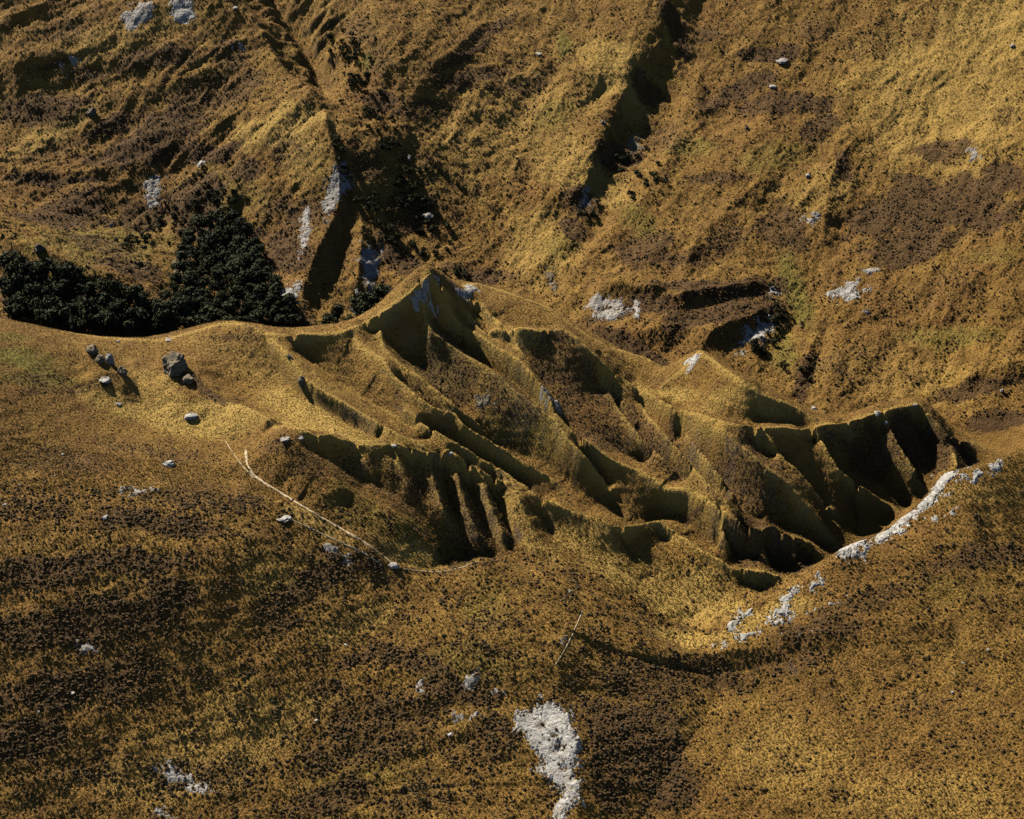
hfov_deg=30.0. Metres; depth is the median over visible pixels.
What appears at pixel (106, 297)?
beech tree
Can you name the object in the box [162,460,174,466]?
boulder
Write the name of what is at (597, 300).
rock outcrop
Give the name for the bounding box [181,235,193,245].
beech tree
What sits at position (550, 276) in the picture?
rock outcrop
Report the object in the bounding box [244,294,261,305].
beech tree
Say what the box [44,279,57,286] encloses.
beech tree
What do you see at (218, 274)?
beech tree
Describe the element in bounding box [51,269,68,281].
beech tree
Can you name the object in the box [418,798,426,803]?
shrub
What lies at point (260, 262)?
beech tree
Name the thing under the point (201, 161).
rock outcrop
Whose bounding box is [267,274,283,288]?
beech tree
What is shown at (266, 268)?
beech tree
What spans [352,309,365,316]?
beech tree
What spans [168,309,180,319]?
beech tree
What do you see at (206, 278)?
beech tree
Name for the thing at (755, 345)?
shrub
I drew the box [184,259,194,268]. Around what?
beech tree
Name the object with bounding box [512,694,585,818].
rock outcrop
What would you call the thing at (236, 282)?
beech tree
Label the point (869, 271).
rock outcrop
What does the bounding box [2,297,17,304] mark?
beech tree
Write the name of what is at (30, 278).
beech tree
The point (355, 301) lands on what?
beech tree
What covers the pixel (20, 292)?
beech tree
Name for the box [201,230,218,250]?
beech tree
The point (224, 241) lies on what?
beech tree
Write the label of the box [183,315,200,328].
beech tree
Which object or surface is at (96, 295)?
beech tree
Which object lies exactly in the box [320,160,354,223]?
rock outcrop
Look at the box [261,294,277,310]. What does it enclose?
beech tree
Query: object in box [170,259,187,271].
beech tree
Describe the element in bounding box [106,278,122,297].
beech tree
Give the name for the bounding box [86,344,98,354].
boulder
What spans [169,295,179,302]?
beech tree
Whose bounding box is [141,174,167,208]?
rock outcrop
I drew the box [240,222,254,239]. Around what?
beech tree
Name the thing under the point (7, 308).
beech tree
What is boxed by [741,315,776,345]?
rock outcrop
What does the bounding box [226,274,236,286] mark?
beech tree
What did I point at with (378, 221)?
shrub
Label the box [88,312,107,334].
beech tree
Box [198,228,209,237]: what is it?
beech tree
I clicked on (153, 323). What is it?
beech tree
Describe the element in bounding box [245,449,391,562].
path
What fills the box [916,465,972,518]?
rock outcrop
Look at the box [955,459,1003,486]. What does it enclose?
rock outcrop
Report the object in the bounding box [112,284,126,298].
beech tree
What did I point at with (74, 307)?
beech tree
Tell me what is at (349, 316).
beech tree
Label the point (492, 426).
heath
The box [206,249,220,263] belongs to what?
beech tree
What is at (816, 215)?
rock outcrop
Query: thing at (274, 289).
beech tree
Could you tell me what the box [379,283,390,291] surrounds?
beech tree
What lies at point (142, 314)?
beech tree
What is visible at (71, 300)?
beech tree
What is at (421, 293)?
rock outcrop
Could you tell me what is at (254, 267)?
beech tree
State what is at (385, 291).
beech tree
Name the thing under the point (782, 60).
boulder
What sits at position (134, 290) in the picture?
beech tree
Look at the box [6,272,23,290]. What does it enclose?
beech tree
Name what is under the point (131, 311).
beech tree
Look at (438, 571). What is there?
path
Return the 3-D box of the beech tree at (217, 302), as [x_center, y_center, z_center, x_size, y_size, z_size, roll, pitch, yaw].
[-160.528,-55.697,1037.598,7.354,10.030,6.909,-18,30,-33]
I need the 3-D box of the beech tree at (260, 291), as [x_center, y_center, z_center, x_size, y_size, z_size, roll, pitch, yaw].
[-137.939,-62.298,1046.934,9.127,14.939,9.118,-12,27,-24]
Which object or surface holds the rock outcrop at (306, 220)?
on the mountainside
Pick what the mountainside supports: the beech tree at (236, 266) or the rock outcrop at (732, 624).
the beech tree at (236, 266)
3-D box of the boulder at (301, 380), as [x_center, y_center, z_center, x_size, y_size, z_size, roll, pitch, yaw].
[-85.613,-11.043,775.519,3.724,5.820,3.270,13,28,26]
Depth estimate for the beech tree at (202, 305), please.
1024.32 m
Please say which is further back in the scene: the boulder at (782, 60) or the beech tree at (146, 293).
the boulder at (782, 60)
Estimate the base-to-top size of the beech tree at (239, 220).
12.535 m
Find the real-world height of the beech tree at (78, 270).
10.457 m
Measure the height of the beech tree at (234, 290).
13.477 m
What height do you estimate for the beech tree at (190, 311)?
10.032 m
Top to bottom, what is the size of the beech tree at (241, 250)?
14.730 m
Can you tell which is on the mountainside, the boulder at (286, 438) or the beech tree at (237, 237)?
the beech tree at (237, 237)
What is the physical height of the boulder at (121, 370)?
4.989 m
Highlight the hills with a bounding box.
[0,265,1023,818]
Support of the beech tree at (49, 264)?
on the mountainside
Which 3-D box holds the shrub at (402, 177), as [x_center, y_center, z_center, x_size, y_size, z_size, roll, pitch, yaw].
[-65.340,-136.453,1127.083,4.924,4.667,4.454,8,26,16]
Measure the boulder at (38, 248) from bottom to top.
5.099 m
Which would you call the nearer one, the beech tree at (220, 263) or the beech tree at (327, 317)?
the beech tree at (327, 317)
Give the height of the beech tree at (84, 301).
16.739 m
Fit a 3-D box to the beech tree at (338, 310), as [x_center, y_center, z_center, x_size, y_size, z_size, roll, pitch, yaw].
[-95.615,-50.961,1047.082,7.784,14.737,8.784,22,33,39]
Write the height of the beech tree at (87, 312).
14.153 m
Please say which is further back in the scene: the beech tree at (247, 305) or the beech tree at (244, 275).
the beech tree at (244, 275)
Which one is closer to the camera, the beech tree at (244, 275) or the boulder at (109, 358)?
the boulder at (109, 358)
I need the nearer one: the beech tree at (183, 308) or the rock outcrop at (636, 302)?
the beech tree at (183, 308)
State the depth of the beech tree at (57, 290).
1001.00 m
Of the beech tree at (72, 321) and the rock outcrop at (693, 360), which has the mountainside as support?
the beech tree at (72, 321)
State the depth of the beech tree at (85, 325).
989.35 m
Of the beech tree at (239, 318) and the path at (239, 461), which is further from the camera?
the beech tree at (239, 318)
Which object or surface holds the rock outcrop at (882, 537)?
on the hills
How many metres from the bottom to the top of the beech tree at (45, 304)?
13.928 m
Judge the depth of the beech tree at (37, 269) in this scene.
1009.54 m
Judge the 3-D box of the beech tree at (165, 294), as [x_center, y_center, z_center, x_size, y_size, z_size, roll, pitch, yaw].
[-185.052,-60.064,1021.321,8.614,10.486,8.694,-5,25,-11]
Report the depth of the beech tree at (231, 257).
1071.41 m
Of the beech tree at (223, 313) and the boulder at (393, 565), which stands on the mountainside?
the beech tree at (223, 313)
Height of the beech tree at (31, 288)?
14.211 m
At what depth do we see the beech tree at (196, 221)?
1103.78 m
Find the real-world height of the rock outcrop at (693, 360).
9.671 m
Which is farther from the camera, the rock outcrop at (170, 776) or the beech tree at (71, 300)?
the beech tree at (71, 300)
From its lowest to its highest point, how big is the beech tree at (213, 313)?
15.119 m
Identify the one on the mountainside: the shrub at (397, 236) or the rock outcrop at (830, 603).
the shrub at (397, 236)
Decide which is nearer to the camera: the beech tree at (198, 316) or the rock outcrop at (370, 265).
the beech tree at (198, 316)
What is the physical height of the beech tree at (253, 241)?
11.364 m
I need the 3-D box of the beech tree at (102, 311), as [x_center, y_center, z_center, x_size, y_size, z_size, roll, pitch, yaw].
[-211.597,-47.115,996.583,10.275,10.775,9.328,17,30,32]
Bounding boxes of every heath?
[0,0,1023,423]
[0,268,1022,568]
[0,477,1023,818]
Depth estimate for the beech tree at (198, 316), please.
1009.39 m
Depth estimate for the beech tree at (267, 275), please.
1059.67 m
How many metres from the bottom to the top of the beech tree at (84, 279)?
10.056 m
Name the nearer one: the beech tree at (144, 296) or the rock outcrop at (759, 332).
the beech tree at (144, 296)
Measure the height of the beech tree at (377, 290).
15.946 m
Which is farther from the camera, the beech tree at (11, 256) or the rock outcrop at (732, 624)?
the beech tree at (11, 256)
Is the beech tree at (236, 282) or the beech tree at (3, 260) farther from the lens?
the beech tree at (236, 282)
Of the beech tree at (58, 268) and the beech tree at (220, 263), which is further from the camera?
the beech tree at (220, 263)
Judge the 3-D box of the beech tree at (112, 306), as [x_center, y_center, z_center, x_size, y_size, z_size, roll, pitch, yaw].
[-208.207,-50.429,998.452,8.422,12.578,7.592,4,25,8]
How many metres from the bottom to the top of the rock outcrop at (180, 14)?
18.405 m
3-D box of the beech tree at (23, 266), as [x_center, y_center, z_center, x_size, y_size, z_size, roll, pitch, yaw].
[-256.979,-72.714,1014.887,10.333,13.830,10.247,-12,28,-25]
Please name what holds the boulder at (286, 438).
on the hills
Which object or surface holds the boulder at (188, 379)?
on the hills
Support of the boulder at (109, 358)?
on the hills
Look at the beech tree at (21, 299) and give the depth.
996.75 m
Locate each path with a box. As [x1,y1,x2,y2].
[225,441,252,477]
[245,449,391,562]
[283,515,381,564]
[399,561,478,571]
[556,611,582,664]
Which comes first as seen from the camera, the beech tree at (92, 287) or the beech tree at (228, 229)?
the beech tree at (92, 287)
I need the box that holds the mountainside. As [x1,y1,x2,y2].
[0,0,1023,453]
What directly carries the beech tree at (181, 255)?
on the mountainside
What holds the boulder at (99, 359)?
on the hills
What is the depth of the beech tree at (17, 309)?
990.74 m
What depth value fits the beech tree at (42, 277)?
1008.78 m
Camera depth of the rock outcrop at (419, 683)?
676.49 m
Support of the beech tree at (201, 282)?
on the mountainside
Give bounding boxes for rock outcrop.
[58,55,80,76]
[75,639,99,654]
[119,1,155,31]
[119,485,160,496]
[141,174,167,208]
[151,805,177,818]
[152,758,214,794]
[168,0,195,23]
[194,160,205,166]
[231,42,245,50]
[278,280,302,306]
[297,206,314,259]
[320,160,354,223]
[320,539,352,565]
[354,240,383,292]
[410,274,439,317]
[415,678,426,693]
[451,709,479,723]
[452,283,482,304]
[462,668,480,690]
[474,389,495,413]
[489,688,505,695]
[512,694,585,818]
[539,386,562,413]
[542,267,556,291]
[580,185,590,207]
[583,291,632,322]
[626,128,644,156]
[633,299,642,318]
[684,353,700,373]
[711,613,795,648]
[727,607,752,638]
[730,338,747,357]
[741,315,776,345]
[766,585,802,623]
[768,286,781,298]
[798,211,820,226]
[805,594,847,614]
[808,570,824,592]
[824,277,871,304]
[834,539,866,563]
[859,268,880,275]
[862,509,918,550]
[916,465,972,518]
[931,506,958,521]
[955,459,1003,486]
[965,147,982,161]
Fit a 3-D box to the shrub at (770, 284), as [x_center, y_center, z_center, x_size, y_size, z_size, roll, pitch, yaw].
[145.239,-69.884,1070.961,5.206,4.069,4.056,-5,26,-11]
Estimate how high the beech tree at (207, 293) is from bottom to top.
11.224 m
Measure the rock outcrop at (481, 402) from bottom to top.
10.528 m
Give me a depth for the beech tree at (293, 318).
1034.97 m
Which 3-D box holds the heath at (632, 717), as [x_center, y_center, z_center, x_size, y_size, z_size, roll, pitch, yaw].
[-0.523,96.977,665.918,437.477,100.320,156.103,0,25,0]
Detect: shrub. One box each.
[374,218,381,224]
[376,114,383,120]
[386,223,394,230]
[394,233,401,238]
[398,174,404,180]
[409,193,417,198]
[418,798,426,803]
[751,342,759,349]
[767,281,774,286]
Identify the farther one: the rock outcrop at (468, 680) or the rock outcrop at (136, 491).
the rock outcrop at (136, 491)
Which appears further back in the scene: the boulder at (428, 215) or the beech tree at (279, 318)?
the boulder at (428, 215)
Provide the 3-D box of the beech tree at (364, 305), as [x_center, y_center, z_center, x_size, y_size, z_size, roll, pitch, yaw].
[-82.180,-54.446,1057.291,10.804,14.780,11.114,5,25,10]
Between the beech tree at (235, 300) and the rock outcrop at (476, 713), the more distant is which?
the beech tree at (235, 300)
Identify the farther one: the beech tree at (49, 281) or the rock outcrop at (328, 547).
the beech tree at (49, 281)
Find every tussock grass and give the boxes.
[0,0,1023,423]
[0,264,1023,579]
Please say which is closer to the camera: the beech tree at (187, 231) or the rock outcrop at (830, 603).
the rock outcrop at (830, 603)
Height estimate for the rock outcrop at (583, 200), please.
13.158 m
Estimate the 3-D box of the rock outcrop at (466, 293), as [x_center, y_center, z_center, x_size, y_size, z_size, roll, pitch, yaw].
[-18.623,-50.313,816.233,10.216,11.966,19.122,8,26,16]
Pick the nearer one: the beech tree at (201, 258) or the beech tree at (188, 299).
the beech tree at (188, 299)
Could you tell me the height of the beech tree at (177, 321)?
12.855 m
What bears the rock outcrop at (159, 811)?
on the hills
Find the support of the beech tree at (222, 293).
on the mountainside
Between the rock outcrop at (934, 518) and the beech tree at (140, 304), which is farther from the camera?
the beech tree at (140, 304)
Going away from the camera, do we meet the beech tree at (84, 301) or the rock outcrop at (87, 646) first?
the rock outcrop at (87, 646)
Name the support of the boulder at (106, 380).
on the hills
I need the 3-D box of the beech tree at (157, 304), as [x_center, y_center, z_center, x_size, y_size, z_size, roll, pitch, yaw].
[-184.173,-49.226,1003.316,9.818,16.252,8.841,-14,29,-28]
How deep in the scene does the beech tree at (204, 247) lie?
1080.83 m
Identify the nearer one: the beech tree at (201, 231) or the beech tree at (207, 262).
the beech tree at (207, 262)
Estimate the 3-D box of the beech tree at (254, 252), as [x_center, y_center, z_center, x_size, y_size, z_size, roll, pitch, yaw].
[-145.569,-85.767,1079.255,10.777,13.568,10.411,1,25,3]
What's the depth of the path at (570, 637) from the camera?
688.60 m
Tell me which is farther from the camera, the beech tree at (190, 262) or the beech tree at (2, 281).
the beech tree at (190, 262)
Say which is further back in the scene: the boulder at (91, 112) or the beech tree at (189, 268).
the boulder at (91, 112)
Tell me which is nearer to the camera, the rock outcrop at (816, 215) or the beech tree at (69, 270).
the beech tree at (69, 270)
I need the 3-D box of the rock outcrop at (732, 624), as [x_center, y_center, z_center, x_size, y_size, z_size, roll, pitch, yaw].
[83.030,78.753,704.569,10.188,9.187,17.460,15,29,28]
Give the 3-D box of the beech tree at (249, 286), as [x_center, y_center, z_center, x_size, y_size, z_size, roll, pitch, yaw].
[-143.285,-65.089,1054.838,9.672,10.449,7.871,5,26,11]
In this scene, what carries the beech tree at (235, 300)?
on the mountainside
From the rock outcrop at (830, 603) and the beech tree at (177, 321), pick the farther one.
the beech tree at (177, 321)
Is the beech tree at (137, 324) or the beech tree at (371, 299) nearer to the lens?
the beech tree at (137, 324)
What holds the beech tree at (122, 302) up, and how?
on the mountainside
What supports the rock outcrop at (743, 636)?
on the hills
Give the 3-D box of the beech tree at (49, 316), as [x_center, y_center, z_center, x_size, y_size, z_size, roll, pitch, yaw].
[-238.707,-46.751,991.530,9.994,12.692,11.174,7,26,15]
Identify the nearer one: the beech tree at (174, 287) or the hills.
the hills
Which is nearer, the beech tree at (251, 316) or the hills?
the hills
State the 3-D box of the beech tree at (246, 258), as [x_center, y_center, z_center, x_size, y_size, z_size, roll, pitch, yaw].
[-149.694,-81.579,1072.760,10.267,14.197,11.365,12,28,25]
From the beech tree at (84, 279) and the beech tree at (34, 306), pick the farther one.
the beech tree at (84, 279)
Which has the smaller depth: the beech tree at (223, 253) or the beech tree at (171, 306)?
the beech tree at (171, 306)
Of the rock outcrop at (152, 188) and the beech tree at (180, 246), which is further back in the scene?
the rock outcrop at (152, 188)
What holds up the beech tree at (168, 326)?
on the mountainside
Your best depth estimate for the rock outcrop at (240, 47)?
1181.27 m
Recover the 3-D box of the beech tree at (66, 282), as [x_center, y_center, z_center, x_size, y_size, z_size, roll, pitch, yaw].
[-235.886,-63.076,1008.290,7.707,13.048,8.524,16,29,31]
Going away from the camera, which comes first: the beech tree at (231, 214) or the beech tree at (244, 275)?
the beech tree at (244, 275)
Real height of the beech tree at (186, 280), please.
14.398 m
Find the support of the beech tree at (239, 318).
on the mountainside
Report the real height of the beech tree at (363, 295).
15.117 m
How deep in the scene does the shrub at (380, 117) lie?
1141.98 m
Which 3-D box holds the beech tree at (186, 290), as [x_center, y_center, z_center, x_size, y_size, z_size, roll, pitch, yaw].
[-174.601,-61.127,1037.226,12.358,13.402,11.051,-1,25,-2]
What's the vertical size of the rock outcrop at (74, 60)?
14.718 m
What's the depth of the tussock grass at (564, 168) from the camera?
1133.06 m
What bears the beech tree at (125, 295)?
on the mountainside
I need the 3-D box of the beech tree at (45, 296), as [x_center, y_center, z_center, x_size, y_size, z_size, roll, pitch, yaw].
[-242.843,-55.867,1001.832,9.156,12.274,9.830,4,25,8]
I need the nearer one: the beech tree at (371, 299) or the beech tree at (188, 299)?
the beech tree at (188, 299)
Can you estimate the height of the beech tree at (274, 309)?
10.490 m
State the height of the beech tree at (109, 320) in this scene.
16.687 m
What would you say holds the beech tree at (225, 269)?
on the mountainside
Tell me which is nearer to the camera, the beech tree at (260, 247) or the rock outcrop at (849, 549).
the rock outcrop at (849, 549)
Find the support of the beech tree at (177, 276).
on the mountainside
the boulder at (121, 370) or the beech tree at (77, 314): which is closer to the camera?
the boulder at (121, 370)
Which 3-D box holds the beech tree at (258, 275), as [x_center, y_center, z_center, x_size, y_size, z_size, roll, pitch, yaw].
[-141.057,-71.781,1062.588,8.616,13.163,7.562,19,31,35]
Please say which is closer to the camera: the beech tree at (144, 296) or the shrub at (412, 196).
the beech tree at (144, 296)
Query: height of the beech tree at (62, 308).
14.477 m
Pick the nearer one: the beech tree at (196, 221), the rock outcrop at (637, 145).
the beech tree at (196, 221)
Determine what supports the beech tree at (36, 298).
on the mountainside
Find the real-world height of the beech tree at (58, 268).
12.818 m
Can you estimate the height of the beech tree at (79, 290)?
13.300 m
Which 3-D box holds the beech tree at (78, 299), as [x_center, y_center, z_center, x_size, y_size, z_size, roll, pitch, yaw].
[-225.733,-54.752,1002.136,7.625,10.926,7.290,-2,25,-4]
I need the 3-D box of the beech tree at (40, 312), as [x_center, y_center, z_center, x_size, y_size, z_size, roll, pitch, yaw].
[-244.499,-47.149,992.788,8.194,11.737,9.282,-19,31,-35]
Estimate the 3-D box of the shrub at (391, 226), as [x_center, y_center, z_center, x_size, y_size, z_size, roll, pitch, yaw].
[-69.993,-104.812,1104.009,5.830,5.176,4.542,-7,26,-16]
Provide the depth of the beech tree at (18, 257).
1015.36 m
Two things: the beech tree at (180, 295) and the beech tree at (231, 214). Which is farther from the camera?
the beech tree at (231, 214)
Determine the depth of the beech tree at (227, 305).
1034.43 m
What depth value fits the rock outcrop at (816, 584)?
706.61 m
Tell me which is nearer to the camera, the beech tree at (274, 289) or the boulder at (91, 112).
the beech tree at (274, 289)
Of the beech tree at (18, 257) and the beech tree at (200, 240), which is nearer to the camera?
the beech tree at (18, 257)
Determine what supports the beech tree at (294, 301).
on the mountainside
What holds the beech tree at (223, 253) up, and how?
on the mountainside
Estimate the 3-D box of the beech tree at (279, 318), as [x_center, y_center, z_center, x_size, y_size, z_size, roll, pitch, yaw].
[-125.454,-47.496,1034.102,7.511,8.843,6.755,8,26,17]
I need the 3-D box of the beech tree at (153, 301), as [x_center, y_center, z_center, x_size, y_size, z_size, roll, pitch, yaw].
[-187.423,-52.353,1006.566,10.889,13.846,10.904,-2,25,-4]
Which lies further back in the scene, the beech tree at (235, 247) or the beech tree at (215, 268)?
the beech tree at (235, 247)
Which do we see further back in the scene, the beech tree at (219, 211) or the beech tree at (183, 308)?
the beech tree at (219, 211)
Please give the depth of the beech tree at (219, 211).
1104.62 m
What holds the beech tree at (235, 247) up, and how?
on the mountainside
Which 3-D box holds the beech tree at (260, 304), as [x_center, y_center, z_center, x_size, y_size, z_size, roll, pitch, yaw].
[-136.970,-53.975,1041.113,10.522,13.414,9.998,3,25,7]
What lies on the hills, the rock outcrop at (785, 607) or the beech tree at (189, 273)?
the rock outcrop at (785, 607)
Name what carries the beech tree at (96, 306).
on the mountainside
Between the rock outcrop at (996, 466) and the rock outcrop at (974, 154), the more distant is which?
the rock outcrop at (974, 154)
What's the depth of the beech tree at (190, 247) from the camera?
1079.70 m
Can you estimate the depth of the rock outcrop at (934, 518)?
715.79 m
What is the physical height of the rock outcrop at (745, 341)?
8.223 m
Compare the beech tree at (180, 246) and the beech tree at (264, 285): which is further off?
the beech tree at (180, 246)
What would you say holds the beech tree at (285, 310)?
on the mountainside
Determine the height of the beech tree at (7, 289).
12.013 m
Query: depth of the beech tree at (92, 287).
1006.73 m
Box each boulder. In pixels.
[33,244,45,252]
[86,108,95,116]
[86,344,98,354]
[95,354,104,363]
[99,377,110,383]
[105,353,114,365]
[117,366,127,375]
[162,350,187,376]
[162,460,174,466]
[183,374,193,383]
[184,412,197,419]
[276,515,291,521]
[280,436,289,441]
[297,376,304,387]
[388,562,398,568]
[422,212,433,218]
[776,58,788,63]
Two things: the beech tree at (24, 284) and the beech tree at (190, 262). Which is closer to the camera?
the beech tree at (24, 284)
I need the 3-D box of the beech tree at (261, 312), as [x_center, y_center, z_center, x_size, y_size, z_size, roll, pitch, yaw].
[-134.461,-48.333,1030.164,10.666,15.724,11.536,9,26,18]
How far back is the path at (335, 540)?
710.47 m
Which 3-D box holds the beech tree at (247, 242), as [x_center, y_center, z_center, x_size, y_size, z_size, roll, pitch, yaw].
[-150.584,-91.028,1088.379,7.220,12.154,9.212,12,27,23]
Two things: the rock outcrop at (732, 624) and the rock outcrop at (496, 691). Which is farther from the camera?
the rock outcrop at (732, 624)
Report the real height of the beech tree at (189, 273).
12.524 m
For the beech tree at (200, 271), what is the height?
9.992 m
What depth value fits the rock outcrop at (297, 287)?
1058.47 m
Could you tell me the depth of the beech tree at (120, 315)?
993.88 m
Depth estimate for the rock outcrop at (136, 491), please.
718.68 m
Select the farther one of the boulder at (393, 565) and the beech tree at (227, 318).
the beech tree at (227, 318)
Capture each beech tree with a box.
[0,249,11,270]
[0,273,10,279]
[0,278,7,296]
[0,283,14,297]
[1,304,14,318]
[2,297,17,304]
[4,262,19,275]
[5,249,20,261]
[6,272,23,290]
[10,303,24,320]
[11,288,26,296]
[13,253,27,265]
[13,295,28,311]
[18,260,33,273]
[20,273,37,284]
[20,281,29,295]
[22,282,43,298]
[27,261,47,279]
[27,301,39,317]
[30,293,39,305]
[32,307,46,325]
[33,284,54,299]
[36,273,48,284]
[38,298,54,309]
[41,258,60,279]
[41,293,54,300]
[42,306,59,327]
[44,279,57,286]
[47,283,67,297]
[50,295,68,307]
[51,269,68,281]
[53,303,71,326]
[54,264,68,277]
[58,278,71,298]
[60,262,79,286]
[61,313,84,331]
[65,298,75,304]
[67,302,79,314]
[68,277,85,290]
[68,288,76,298]
[73,265,86,277]
[73,310,82,319]
[74,283,89,298]
[74,295,81,306]
[74,319,90,333]
[77,273,87,284]
[78,296,94,312]
[79,304,96,329]
[86,281,99,296]
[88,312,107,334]
[89,296,99,304]
[93,303,105,313]
[94,292,102,305]
[96,291,113,308]
[96,309,114,327]
[97,279,107,292]
[101,310,119,335]
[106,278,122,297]
[106,301,121,314]
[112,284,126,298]
[113,297,128,307]
[114,313,126,328]
[120,284,133,305]
[120,319,135,336]
[121,306,137,320]
[125,283,144,303]
[129,317,143,333]
[132,299,147,318]
[135,307,151,326]
[137,289,149,296]
[138,294,148,307]
[147,297,159,312]
[148,315,160,334]
[152,301,168,317]
[154,307,172,333]
[157,289,173,299]
[159,321,175,332]
[161,299,178,310]
[167,308,181,320]
[168,280,182,292]
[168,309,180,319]
[169,272,183,285]
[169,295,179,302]
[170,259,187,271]
[171,316,185,329]
[172,298,187,314]
[173,292,185,297]
[174,243,186,253]
[175,249,193,262]
[178,285,200,306]
[180,227,198,244]
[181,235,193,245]
[181,270,198,283]
[182,266,195,276]
[182,275,195,290]
[182,295,194,306]
[183,306,196,316]
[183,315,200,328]
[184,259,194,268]
[185,243,196,259]
[187,213,206,234]
[192,295,209,308]
[194,278,206,295]
[194,314,203,324]
[195,236,205,247]
[195,254,206,266]
[195,265,207,276]
[196,243,209,255]
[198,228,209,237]
[199,254,214,275]
[199,302,209,314]
[199,315,211,324]
[200,276,209,287]
[200,287,211,298]
[201,213,218,231]
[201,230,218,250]
[201,303,221,320]
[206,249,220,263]
[208,279,220,296]
[209,269,224,282]
[210,266,219,275]
[210,297,221,308]
[212,225,224,243]
[213,243,224,254]
[214,206,226,221]
[215,215,228,233]
[215,260,223,268]
[215,290,228,302]
[217,249,231,265]
[218,235,230,248]
[219,309,226,317]
[220,265,231,281]
[220,283,230,291]
[220,300,238,316]
[220,314,234,320]
[222,224,237,241]
[225,254,238,273]
[226,209,239,224]
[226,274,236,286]
[227,285,245,300]
[228,242,239,254]
[229,234,244,247]
[229,257,246,274]
[230,297,240,313]
[231,279,245,291]
[232,267,254,289]
[234,217,247,232]
[234,244,247,255]
[234,315,243,321]
[237,253,254,268]
[239,238,251,250]
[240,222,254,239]
[240,299,256,312]
[244,283,258,293]
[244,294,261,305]
[245,245,262,260]
[246,310,255,322]
[249,236,260,247]
[249,263,263,282]
[251,269,264,283]
[252,284,266,297]
[252,306,272,324]
[254,243,265,253]
[254,257,265,268]
[256,300,268,317]
[260,282,269,293]
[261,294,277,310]
[263,265,274,282]
[264,271,273,281]
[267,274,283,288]
[267,281,281,296]
[269,304,280,314]
[271,295,284,306]
[273,314,286,326]
[280,306,293,318]
[282,293,297,306]
[286,313,301,326]
[320,312,337,324]
[330,303,344,321]
[343,314,353,320]
[347,295,362,314]
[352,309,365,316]
[356,291,368,301]
[357,300,371,310]
[365,295,375,307]
[370,284,388,303]
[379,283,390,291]
[380,287,392,298]
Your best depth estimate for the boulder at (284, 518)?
712.90 m
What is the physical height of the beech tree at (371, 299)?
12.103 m
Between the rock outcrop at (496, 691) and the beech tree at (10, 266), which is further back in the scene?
the beech tree at (10, 266)
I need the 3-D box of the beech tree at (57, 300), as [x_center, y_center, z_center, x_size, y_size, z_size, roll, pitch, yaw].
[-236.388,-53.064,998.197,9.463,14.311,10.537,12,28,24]
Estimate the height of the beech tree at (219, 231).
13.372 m
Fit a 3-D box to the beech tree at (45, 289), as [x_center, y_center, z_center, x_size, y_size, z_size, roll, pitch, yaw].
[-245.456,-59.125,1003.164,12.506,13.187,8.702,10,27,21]
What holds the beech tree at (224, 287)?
on the mountainside
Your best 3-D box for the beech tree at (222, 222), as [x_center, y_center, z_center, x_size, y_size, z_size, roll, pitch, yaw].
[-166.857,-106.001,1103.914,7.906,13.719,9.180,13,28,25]
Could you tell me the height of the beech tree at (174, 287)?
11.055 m
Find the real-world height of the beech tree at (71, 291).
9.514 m
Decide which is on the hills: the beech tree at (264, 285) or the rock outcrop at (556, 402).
the rock outcrop at (556, 402)
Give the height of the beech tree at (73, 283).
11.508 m
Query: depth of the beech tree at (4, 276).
1012.86 m
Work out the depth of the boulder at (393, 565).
709.94 m
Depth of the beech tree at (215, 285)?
1050.43 m
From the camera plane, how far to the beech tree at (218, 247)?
1086.14 m
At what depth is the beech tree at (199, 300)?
1031.10 m
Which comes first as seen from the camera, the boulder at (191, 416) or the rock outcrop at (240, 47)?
the boulder at (191, 416)
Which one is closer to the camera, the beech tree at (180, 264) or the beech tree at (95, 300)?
the beech tree at (95, 300)
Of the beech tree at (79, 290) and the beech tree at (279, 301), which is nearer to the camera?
the beech tree at (79, 290)
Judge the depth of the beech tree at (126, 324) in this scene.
991.48 m
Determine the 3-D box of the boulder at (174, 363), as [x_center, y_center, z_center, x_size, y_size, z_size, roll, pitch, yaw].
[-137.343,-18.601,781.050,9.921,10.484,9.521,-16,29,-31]
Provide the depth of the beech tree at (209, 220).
1101.16 m
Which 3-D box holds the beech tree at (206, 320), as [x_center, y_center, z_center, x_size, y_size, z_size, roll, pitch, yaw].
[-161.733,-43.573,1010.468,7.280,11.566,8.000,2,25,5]
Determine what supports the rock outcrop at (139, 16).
on the mountainside
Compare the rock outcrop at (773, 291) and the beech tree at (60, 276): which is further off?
the rock outcrop at (773, 291)
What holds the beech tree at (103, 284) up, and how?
on the mountainside
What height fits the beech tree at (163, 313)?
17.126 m
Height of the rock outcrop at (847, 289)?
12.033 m
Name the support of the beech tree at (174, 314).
on the mountainside
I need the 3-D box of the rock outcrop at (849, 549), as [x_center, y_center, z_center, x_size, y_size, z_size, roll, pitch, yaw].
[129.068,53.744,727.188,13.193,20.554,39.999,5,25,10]

